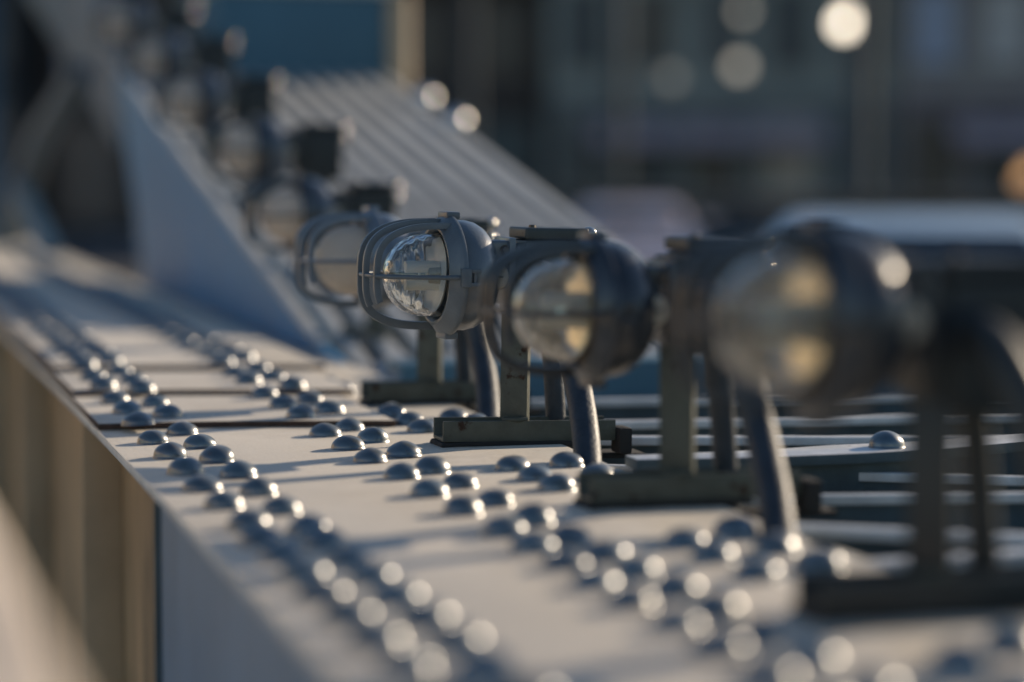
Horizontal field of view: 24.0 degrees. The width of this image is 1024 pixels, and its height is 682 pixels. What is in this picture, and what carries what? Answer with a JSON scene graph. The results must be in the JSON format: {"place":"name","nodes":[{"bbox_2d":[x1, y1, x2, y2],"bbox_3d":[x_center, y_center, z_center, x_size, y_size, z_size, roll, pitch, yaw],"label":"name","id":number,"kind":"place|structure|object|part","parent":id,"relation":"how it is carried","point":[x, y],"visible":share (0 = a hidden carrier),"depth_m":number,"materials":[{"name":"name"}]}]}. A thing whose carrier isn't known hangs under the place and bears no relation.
{"place":"outdoors","nodes":[
{"label":"outdoors","id":0,"kind":"place"},
{"bbox_2d":[0,0,48,231],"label":"building","id":1,"kind":"structure","parent":0,"point":[23,67],"depth_m":71.70,"materials":[{"name":"stone"}]},
{"bbox_2d":[0,0,9,68],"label":"window","id":2,"kind":"structure","parent":1,"relation":"in","point":[4,4],"depth_m":71.45,"materials":[{"name":"black glass"}]},
{"bbox_2d":[0,113,17,221],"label":"window","id":3,"kind":"structure","parent":1,"relation":"in","point":[8,121],"depth_m":71.68,"materials":[{"name":"black glass"}]},
{"bbox_2d":[22,231,137,238],"bbox_3d":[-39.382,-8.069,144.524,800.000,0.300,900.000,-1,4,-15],"label":"ground","id":4,"kind":"structure","parent":0,"point":[90,234],"depth_m":68.91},
{"bbox_2d":[0,240,1023,681],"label":"steel girder","id":5,"kind":"object","parent":4,"relation":"on","point":[188,492],"visible":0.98,"depth_m":2.81,"materials":[{"name":"metal"}]},
{"bbox_2d":[0,63,88,257],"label":"chain hanger","id":6,"kind":"object","parent":5,"relation":"on","point":[23,212],"visible":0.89,"depth_m":10.61,"materials":[{"name":"grey paint"}]},
{"bbox_2d":[293,206,541,416],"bbox_3d":[-0.167,-0.005,3.932,0.384,0.428,0.376,1,4,12],"label":"bulkhead lamp","id":7,"kind":"object","parent":5,"relation":"on","point":[477,381],"visible":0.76,"depth_m":3.93,"materials":[{"name":"grey metal"}]},
{"bbox_2d":[31,0,893,399],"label":"bridge chain","id":8,"kind":"object","parent":5,"relation":"attached to","point":[325,60],"visible":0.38,"depth_m":7.44,"materials":[{"name":"grey paint"}]},
{"bbox_2d":[94,0,196,98],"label":"bulkhead lamp","id":9,"kind":"object","parent":8,"relation":"on","point":[127,21],"visible":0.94,"depth_m":7.92,"materials":[{"name":"metal"}]},
{"bbox_2d":[123,29,236,144],"bbox_3d":[-0.993,-0.762,7.229,0.334,0.341,0.175,0,3,-14],"label":"bulkhead lamp","id":10,"kind":"object","parent":8,"relation":"on","point":[164,53],"visible":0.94,"depth_m":7.19,"materials":[{"name":"metal"}]},
{"bbox_2d":[154,67,279,196],"bbox_3d":[-0.791,-0.559,6.481,0.334,0.346,0.175,-1,3,-17],"label":"bulkhead lamp","id":11,"kind":"object","parent":8,"relation":"on","point":[201,101],"visible":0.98,"depth_m":6.43,"materials":[{"name":"metal"}]},
{"bbox_2d":[206,113,347,265],"bbox_3d":[-0.558,-0.358,5.727,0.334,0.359,0.175,0,4,-13],"label":"bulkhead lamp","id":12,"kind":"object","parent":8,"relation":"on","point":[259,148],"visible":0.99,"depth_m":5.68,"materials":[{"name":"metal"}]},
{"bbox_2d":[243,173,402,333],"bbox_3d":[-0.401,-0.186,5.128,0.334,0.340,0.175,-1,5,-17],"label":"bulkhead lamp","id":13,"kind":"object","parent":8,"relation":"on","point":[285,215],"visible":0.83,"depth_m":5.07,"materials":[{"name":"metal"}]},
{"bbox_2d":[356,211,645,465],"bbox_3d":[-0.027,0.037,3.332,0.380,0.430,0.377,1,4,13],"label":"bulkhead lamp","id":14,"kind":"object","parent":5,"relation":"on","point":[434,274],"visible":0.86,"depth_m":3.33,"materials":[{"name":"grey metal"}]},
{"bbox_2d":[480,231,837,539],"bbox_3d":[0.156,0.084,2.704,0.385,0.413,0.377,1,4,15],"label":"bulkhead lamp","id":15,"kind":"object","parent":5,"relation":"on","point":[592,309],"visible":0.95,"depth_m":2.70,"materials":[{"name":"grey metal"}]},
{"bbox_2d":[670,215,1023,624],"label":"bulkhead lamp","id":16,"kind":"object","parent":5,"relation":"on","point":[820,320],"visible":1,"depth_m":2.02,"materials":[{"name":"metal"}]},
{"bbox_2d":[664,70,678,191],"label":"street lamp","id":17,"kind":"object","parent":4,"relation":"on","point":[671,77],"visible":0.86,"depth_m":63.71,"materials":[{"name":"metal"}]},
{"bbox_2d":[732,6,748,192],"bbox_3d":[6.019,-5.765,63.761,0.436,6.140,0.395,-1,4,-15],"label":"street lamp","id":18,"kind":"object","parent":4,"relation":"on","point":[739,66],"visible":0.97,"depth_m":63.67,"materials":[{"name":"metal"}]},
{"bbox_2d":[464,0,1023,234],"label":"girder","id":19,"kind":"object","parent":4,"relation":"on","point":[732,212],"visible":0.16,"depth_m":28.17,"materials":[{"name":"metal"}]},
{"bbox_2d":[835,12,851,194],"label":"street lamp","id":20,"kind":"object","parent":4,"relation":"on","point":[843,23],"visible":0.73,"depth_m":59.68,"materials":[{"name":"metal"}]},
{"bbox_2d":[1017,170,1023,186],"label":"street lamp","id":21,"kind":"object","parent":4,"relation":"on","point":[1020,180],"visible":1,"depth_m":59.72,"materials":[{"name":"metal"}]},
{"bbox_2d":[21,238,142,285],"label":"road","id":22,"kind":"structure","parent":0,"point":[120,261],"depth_m":48.96,"materials":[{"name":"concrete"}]},
{"bbox_2d":[578,202,717,263],"bbox_3d":[1.378,-0.969,28.032,1.960,1.288,4.130,0,4,3],"label":"distant car","id":23,"kind":"object","parent":22,"relation":"on","point":[642,230],"visible":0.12,"depth_m":27.16,"materials":[{"name":"paint"}]},
{"bbox_3d":[2.086,-1.436,28.357,0.052,0.140,2.150,0,4,3],"label":"side window","id":24,"kind":"part","parent":23,"relation":"part of","materials":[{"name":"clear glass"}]},
{"bbox_2d":[764,212,1023,256],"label":"parked car","id":25,"kind":"object","parent":22,"relation":"on","point":[943,233],"visible":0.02,"depth_m":11.56,"materials":[{"name":"paint"}]},
{"bbox_2d":[46,0,544,230],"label":"building","id":26,"kind":"structure","parent":0,"point":[89,184],"depth_m":72.63,"materials":[{"name":"stone"}]},
{"bbox_2d":[62,54,68,74],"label":"window","id":27,"kind":"structure","parent":26,"relation":"in","point":[64,63],"depth_m":72.50,"materials":[{"name":"grey glass"}]},
{"bbox_2d":[55,120,123,224],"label":"window","id":28,"kind":"structure","parent":26,"relation":"in","point":[88,163],"depth_m":72.72,"materials":[{"name":"black glass"}]},
{"bbox_2d":[145,0,177,38],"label":"window","id":29,"kind":"structure","parent":26,"relation":"in","point":[153,4],"depth_m":72.38,"materials":[{"name":"black glass"}]},
{"bbox_2d":[412,0,445,78],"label":"window","id":30,"kind":"structure","parent":26,"relation":"in","point":[428,16],"depth_m":72.45,"materials":[{"name":"grey glass"}]},
{"bbox_2d":[478,0,528,78],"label":"window","id":31,"kind":"structure","parent":26,"relation":"in","point":[503,25],"depth_m":72.45,"materials":[{"name":"grey glass"}]},
{"bbox_2d":[476,120,537,184],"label":"window","id":32,"kind":"structure","parent":26,"relation":"in","point":[515,142],"depth_m":72.65,"materials":[{"name":"black glass"}]},
{"bbox_2d":[545,0,892,195],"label":"building","id":33,"kind":"structure","parent":0,"point":[793,103],"depth_m":71.60,"materials":[{"name":"stone"}]},
{"bbox_2d":[554,113,610,189],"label":"window","id":34,"kind":"structure","parent":33,"relation":"in","point":[579,165],"depth_m":71.68,"materials":[{"name":"black glass"}]},
{"bbox_2d":[561,0,605,68],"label":"window","id":35,"kind":"structure","parent":33,"relation":"in","point":[583,21],"depth_m":71.43,"materials":[{"name":"grey glass"}]},
{"bbox_2d":[630,0,674,68],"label":"window","id":36,"kind":"structure","parent":33,"relation":"in","point":[651,21],"depth_m":71.43,"materials":[{"name":"grey glass"}]},
{"bbox_2d":[626,113,680,191],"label":"window","id":37,"kind":"structure","parent":33,"relation":"in","point":[646,166],"depth_m":71.69,"materials":[{"name":"black glass"}]},
{"bbox_2d":[692,113,749,192],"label":"window","id":38,"kind":"structure","parent":33,"relation":"in","point":[713,167],"depth_m":71.69,"materials":[{"name":"black glass"}]},
{"bbox_2d":[699,0,743,68],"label":"window","id":39,"kind":"structure","parent":33,"relation":"in","point":[720,22],"depth_m":71.43,"materials":[{"name":"grey glass"}]},
{"bbox_2d":[760,113,817,193],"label":"window","id":40,"kind":"structure","parent":33,"relation":"in","point":[783,169],"depth_m":71.71,"materials":[{"name":"black glass"}]},
{"bbox_2d":[768,0,812,68],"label":"window","id":41,"kind":"structure","parent":33,"relation":"in","point":[789,21],"depth_m":71.43,"materials":[{"name":"grey glass"}]},
{"bbox_2d":[829,113,886,195],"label":"window","id":42,"kind":"structure","parent":33,"relation":"in","point":[836,120],"depth_m":71.68,"materials":[{"name":"black glass"}]},
{"bbox_2d":[837,0,880,68],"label":"window","id":43,"kind":"structure","parent":33,"relation":"in","point":[844,7],"depth_m":71.45,"materials":[{"name":"grey glass"}]},
{"bbox_2d":[891,0,1023,197],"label":"building","id":44,"kind":"structure","parent":0,"point":[958,100],"depth_m":71.12,"materials":[{"name":"stone"}]},
{"bbox_2d":[903,112,962,196],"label":"window","id":45,"kind":"structure","parent":44,"relation":"in","point":[933,157],"depth_m":71.19,"materials":[{"name":"black glass"}]},
{"bbox_2d":[912,0,957,67],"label":"window","id":46,"kind":"structure","parent":44,"relation":"in","point":[934,22],"depth_m":70.95,"materials":[{"name":"blue glass"}]},
{"bbox_2d":[973,112,1023,197],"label":"window","id":47,"kind":"structure","parent":44,"relation":"in","point":[997,168],"depth_m":71.21,"materials":[{"name":"black glass"}]},
{"bbox_2d":[982,0,1023,67],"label":"window","id":48,"kind":"structure","parent":44,"relation":"in","point":[1003,20],"depth_m":70.95,"materials":[{"name":"grey glass"}]},
{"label":"pavement","id":49,"kind":"structure","parent":0,"visible":0},
{"bbox_2d":[0,525,65,681],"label":"handrail","id":50,"kind":"object","parent":49,"relation":"on","point":[27,654],"depth_m":1.32,"materials":[{"name":"beige paint"}]}
]}

